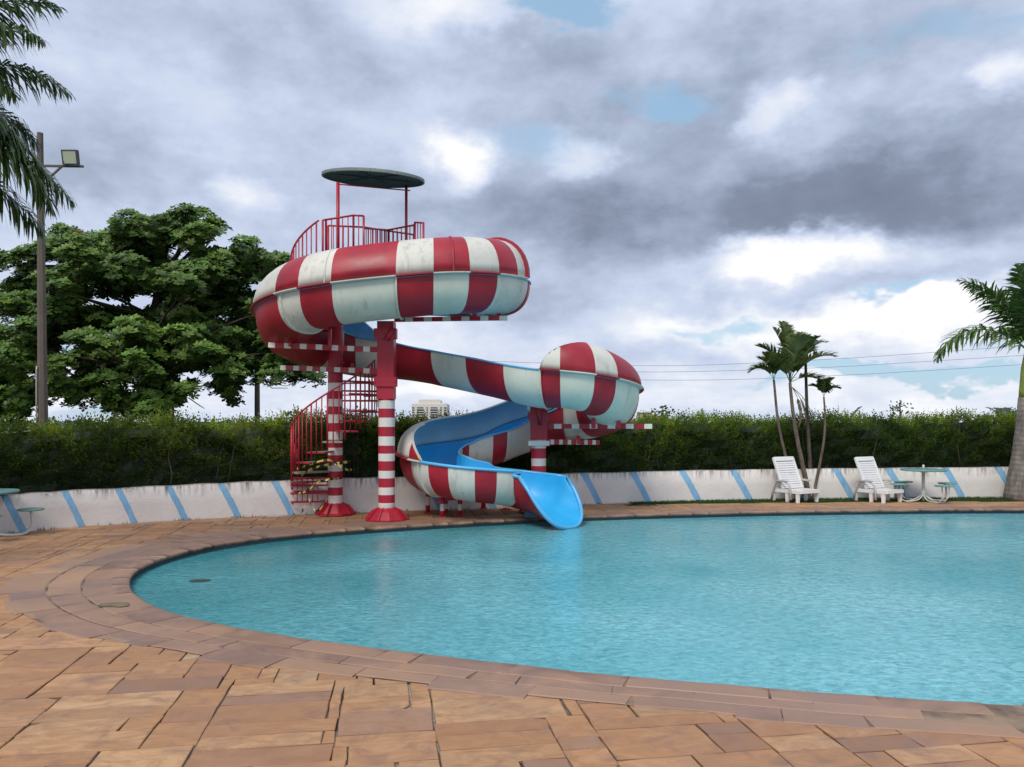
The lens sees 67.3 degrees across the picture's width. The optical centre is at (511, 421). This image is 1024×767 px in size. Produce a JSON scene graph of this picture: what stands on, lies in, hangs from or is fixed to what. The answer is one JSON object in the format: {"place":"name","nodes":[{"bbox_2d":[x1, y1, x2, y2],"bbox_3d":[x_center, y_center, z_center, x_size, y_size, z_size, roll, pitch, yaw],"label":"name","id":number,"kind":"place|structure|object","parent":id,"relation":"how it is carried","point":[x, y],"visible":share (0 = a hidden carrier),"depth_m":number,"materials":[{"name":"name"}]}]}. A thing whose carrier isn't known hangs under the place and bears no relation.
{"place":"outdoors","nodes":[
{"label":"outdoors","id":0,"kind":"place"},
{"bbox_2d":[4,422,840,503],"bbox_3d":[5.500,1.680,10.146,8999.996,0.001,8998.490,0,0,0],"label":"ground","id":1,"kind":"structure","parent":0,"point":[62,427],"depth_m":285.65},
{"bbox_2d":[35,132,83,429],"bbox_3d":[-8.190,-1.803,13.917,0.902,6.909,0.226,0,0,11],"label":"light pole","id":2,"kind":"object","parent":1,"relation":"on","point":[70,158],"visible":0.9,"depth_m":13.94,"materials":[{"name":"metal"}]},
{"bbox_2d":[0,202,327,430],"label":"broadleaf tree","id":3,"kind":"object","parent":1,"relation":"on","point":[147,348],"visible":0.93,"depth_m":23.61,"materials":[{"name":"green plant"}]},
{"bbox_2d":[254,382,259,423],"bbox_3d":[-9.923,-1.116,30.000,0.222,5.531,0.222,0,0,23],"label":"utility pole","id":4,"kind":"object","parent":1,"relation":"on","point":[257,401],"visible":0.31,"depth_m":29.91,"materials":[{"name":"concrete"}]},
{"bbox_2d":[412,399,449,420],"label":"apartment building","id":5,"kind":"structure","parent":1,"relation":"on","point":[435,407],"depth_m":400.00,"materials":[{"name":"grey concrete"}]},
{"bbox_2d":[12,416,983,427],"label":"woodland","id":6,"kind":"object","parent":1,"relation":"on","point":[73,421],"visible":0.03,"depth_m":211.45,"materials":[{"name":"green plant"}]},
{"bbox_2d":[0,467,1008,532],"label":"retaining wall","id":7,"kind":"structure","parent":1,"relation":"on","point":[89,507],"depth_m":14.08,"materials":[{"name":"white paint"}]},
{"bbox_2d":[651,405,678,418],"bbox_3d":[3.342,0.634,17.573,1.881,2.034,0.815,0,0,0],"label":"sapling","id":8,"kind":"object","parent":1,"relation":"on","point":[661,411],"visible":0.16,"depth_m":17.56,"materials":[{"name":"green plant"}]},
{"bbox_2d":[791,331,828,468],"bbox_3d":[6.403,-0.160,16.584,1.045,3.664,0.648,0,0,0],"label":"slender palm","id":9,"kind":"object","parent":1,"relation":"on","point":[814,341],"visible":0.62,"depth_m":16.57,"materials":[{"name":"green plant"}]},
{"bbox_2d":[881,400,931,422],"bbox_3d":[9.770,0.548,19.152,2.038,2.206,0.860,0,0,0],"label":"sapling","id":10,"kind":"object","parent":1,"relation":"on","point":[898,408],"visible":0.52,"depth_m":19.18,"materials":[{"name":"green plant"}]},
{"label":"planter bed","id":11,"kind":"structure","parent":1,"relation":"on","visible":0},
{"bbox_2d":[0,404,1016,493],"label":"hedge","id":12,"kind":"object","parent":11,"relation":"on","point":[51,456],"visible":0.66,"depth_m":14.66,"materials":[{"name":"green plant"}]},
{"bbox_2d":[985,407,1016,417],"bbox_3d":[12.475,0.630,19.607,1.055,2.040,0.705,0,0,31],"label":"palm","id":13,"kind":"object","parent":11,"relation":"on","point":[1004,409],"visible":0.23,"depth_m":19.66,"materials":[{"name":"green plant"}]},
{"bbox_2d":[0,501,1023,766],"bbox_3d":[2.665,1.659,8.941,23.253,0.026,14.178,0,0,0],"label":"pool deck","id":14,"kind":"structure","parent":0,"point":[118,709],"depth_m":4.24,"materials":[{"name":"stone"}]},
{"bbox_2d":[0,488,44,535],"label":"picnic table","id":15,"kind":"object","parent":14,"relation":"on","point":[9,491],"visible":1,"depth_m":11.18,"materials":[{"name":"green paint"}]},
{"bbox_2d":[0,0,79,241],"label":"royal palm","id":16,"kind":"object","parent":14,"relation":"on","point":[13,149],"visible":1,"depth_m":8.22,"materials":[{"name":"green plant"}]},
{"bbox_2d":[250,167,651,529],"bbox_3d":[-1.017,-1.252,13.689,7.015,6.416,3.836,0,0,0],"label":"water slide","id":17,"kind":"object","parent":14,"relation":"on","point":[316,311],"visible":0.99,"depth_m":12.89,"materials":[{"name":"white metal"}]},
{"bbox_2d":[309,496,327,511],"bbox_3d":[-3.312,1.390,13.146,0.336,0.278,0.124,0,0,0],"label":"barrier tape","id":18,"kind":"object","parent":17,"relation":"attached to","point":[320,508],"visible":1,"depth_m":13.12,"materials":[{"name":"yellow plastic"}]},
{"bbox_2d":[299,477,339,493],"bbox_3d":[-3.359,1.111,13.292,0.703,0.310,0.437,0,0,0],"label":"barrier tape","id":19,"kind":"object","parent":17,"relation":"attached to","point":[320,481],"visible":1,"depth_m":13.17,"materials":[{"name":"yellow plastic"}]},
{"bbox_2d":[297,459,352,470],"bbox_3d":[-3.218,0.737,13.165,0.948,0.229,0.382,0,0,-7],"label":"barrier tape","id":20,"kind":"object","parent":17,"relation":"attached to","point":[339,465],"visible":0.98,"depth_m":13.06,"materials":[{"name":"yellow plastic"}]},
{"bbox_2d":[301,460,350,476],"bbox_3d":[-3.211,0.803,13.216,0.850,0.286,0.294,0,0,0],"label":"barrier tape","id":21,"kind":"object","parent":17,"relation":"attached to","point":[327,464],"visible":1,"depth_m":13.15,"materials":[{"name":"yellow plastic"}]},
{"bbox_2d":[0,506,1023,738],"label":"pool coping","id":22,"kind":"object","parent":14,"relation":"on","point":[110,582],"visible":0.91,"depth_m":5.47,"materials":[{"name":"stone"}]},
{"bbox_2d":[97,602,129,606],"bbox_3d":[-3.546,1.629,6.886,0.283,0.017,0.171,0,0,0],"label":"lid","id":23,"kind":"object","parent":22,"relation":"on","point":[116,604],"visible":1,"depth_m":6.84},
{"bbox_2d":[23,521,1023,733],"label":"coping mortar","id":24,"kind":"object","parent":22,"relation":"on","point":[1009,715],"visible":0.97,"depth_m":4.41,"materials":[{"name":"grey concrete"}]},
{"bbox_2d":[0,0,1023,421],"label":"sky","id":25,"kind":"structure","parent":0,"point":[677,182],"materials":[{"name":"grey"}]},
{"bbox_2d":[130,513,1023,704],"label":"pool water","id":26,"kind":"structure","parent":0,"point":[922,606],"depth_m":7.65,"materials":[{"name":"blue liquid"}]},
{"bbox_2d":[189,579,210,581],"bbox_3d":[-3.405,1.734,8.410,0.240,0.002,0.189,0,0,0],"label":"drain cover","id":27,"kind":"object","parent":26,"relation":"on","point":[200,580],"visible":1,"depth_m":8.41,"materials":[{"name":"teal"}]},
{"bbox_2d":[130,511,1023,581],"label":"pool wall","id":28,"kind":"structure","parent":0,"point":[367,532],"depth_m":13.03,"materials":[{"name":"tile"}]},
{"bbox_2d":[636,412,661,420],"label":"house","id":29,"kind":"structure","parent":0,"point":[644,413],"depth_m":300.00,"materials":[{"name":"white"}]},
{"bbox_2d":[492,345,1023,365],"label":"power line","id":30,"kind":"object","parent":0,"point":[764,362],"visible":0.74,"depth_m":59.99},
{"bbox_2d":[630,498,1014,504],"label":"grass verge","id":31,"kind":"object","parent":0,"point":[841,501],"depth_m":16.04,"materials":[{"name":"green plant"}]},
{"bbox_2d":[8,496,1016,532],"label":"grass","id":32,"kind":"structure","parent":31,"relation":"on","point":[862,499],"depth_m":15.97,"materials":[{"name":"green plant"}]},
{"bbox_2d":[748,351,809,499],"bbox_3d":[5.660,0.088,16.334,1.358,3.206,0.624,0,0,0],"label":"slender palm","id":33,"kind":"object","parent":31,"relation":"on","point":[772,367],"visible":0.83,"depth_m":16.32,"materials":[{"name":"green plant"}]},
{"bbox_2d":[771,456,819,502],"bbox_3d":[5.888,1.188,15.954,0.730,0.915,0.750,0,0,-28],"label":"sun lounger","id":34,"kind":"object","parent":31,"relation":"on","point":[791,490],"visible":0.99,"depth_m":16.05,"materials":[{"name":"white plastic"}]},
{"bbox_2d":[755,321,838,498],"bbox_3d":[6.058,-0.261,16.448,1.905,3.879,1.036,0,0,-21],"label":"slender palm","id":35,"kind":"object","parent":31,"relation":"on","point":[792,347],"visible":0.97,"depth_m":16.41,"materials":[{"name":"green plant"}]},
{"bbox_2d":[808,377,841,488],"bbox_3d":[6.721,0.355,16.487,0.712,2.644,0.392,0,0,0],"label":"slender palm","id":36,"kind":"object","parent":31,"relation":"on","point":[821,386],"visible":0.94,"depth_m":16.48,"materials":[{"name":"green plant"}]},
{"bbox_2d":[853,456,903,502],"bbox_3d":[7.606,1.188,15.955,0.730,0.915,0.750,0,0,-30],"label":"sun lounger","id":37,"kind":"object","parent":31,"relation":"on","point":[874,489],"visible":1,"depth_m":16.03,"materials":[{"name":"white plastic"}]},
{"bbox_2d":[890,465,956,503],"bbox_3d":[8.559,1.270,16.000,1.156,0.761,1.156,0,0,33],"label":"picnic table","id":38,"kind":"object","parent":31,"relation":"on","point":[923,470],"visible":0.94,"depth_m":15.94,"materials":[{"name":"green paint"}]},
{"bbox_2d":[933,261,1023,501],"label":"royal palm","id":39,"kind":"object","parent":31,"relation":"on","point":[1012,311],"visible":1,"depth_m":16.17,"materials":[{"name":"green plant"}]},
{"bbox_2d":[683,355,1022,371],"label":"power line","id":40,"kind":"object","parent":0,"point":[859,365],"visible":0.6,"depth_m":59.99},
{"bbox_2d":[723,364,1021,379],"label":"power line","id":41,"kind":"object","parent":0,"point":[874,373],"visible":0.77,"depth_m":59.99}
]}

